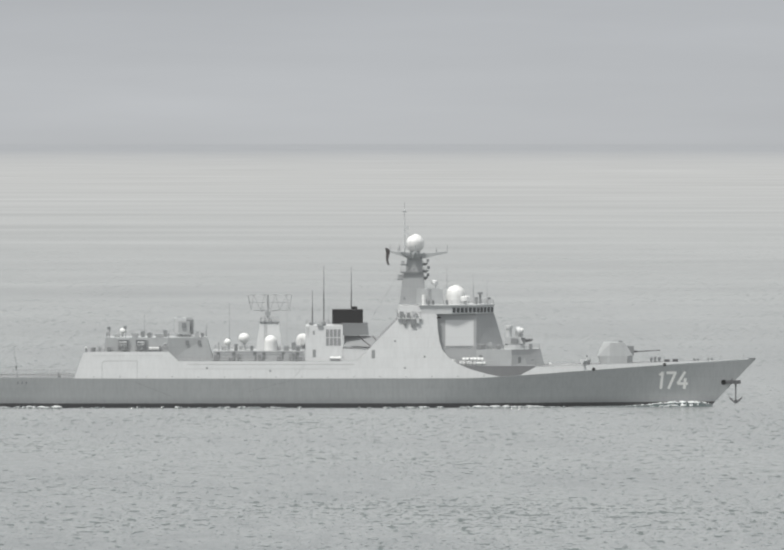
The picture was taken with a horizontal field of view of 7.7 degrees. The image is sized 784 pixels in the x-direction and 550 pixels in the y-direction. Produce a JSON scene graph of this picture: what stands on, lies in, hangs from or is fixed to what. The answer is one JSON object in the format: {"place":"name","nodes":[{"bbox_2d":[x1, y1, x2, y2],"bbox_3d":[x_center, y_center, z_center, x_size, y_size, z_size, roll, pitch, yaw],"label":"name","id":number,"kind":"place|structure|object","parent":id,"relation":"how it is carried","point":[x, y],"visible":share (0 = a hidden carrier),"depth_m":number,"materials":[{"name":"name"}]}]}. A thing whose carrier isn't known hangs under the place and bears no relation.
{"place":"outdoors","nodes":[
{"label":"outdoors","id":0,"kind":"place"},
{"bbox_2d":[0,144,783,549],"bbox_3d":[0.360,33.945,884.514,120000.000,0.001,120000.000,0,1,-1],"label":"sea","id":1,"kind":"structure","parent":0,"point":[574,252],"depth_m":1763.76,"materials":[{"name":"grey liquid"}]},
{"bbox_2d":[0,401,713,408],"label":"wake foam","id":2,"kind":"object","parent":1,"relation":"on","point":[684,404],"visible":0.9,"depth_m":1178.81,"materials":[{"name":"liquid"}]},
{"bbox_2d":[0,202,754,407],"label":"destroyer","id":3,"kind":"object","parent":1,"relation":"on","point":[428,347],"visible":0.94,"depth_m":1177.48,"materials":[{"name":"paint"}]},
{"bbox_2d":[0,0,783,143],"label":"sky","id":4,"kind":"structure","parent":0,"point":[72,71],"materials":[{"name":"grey"}]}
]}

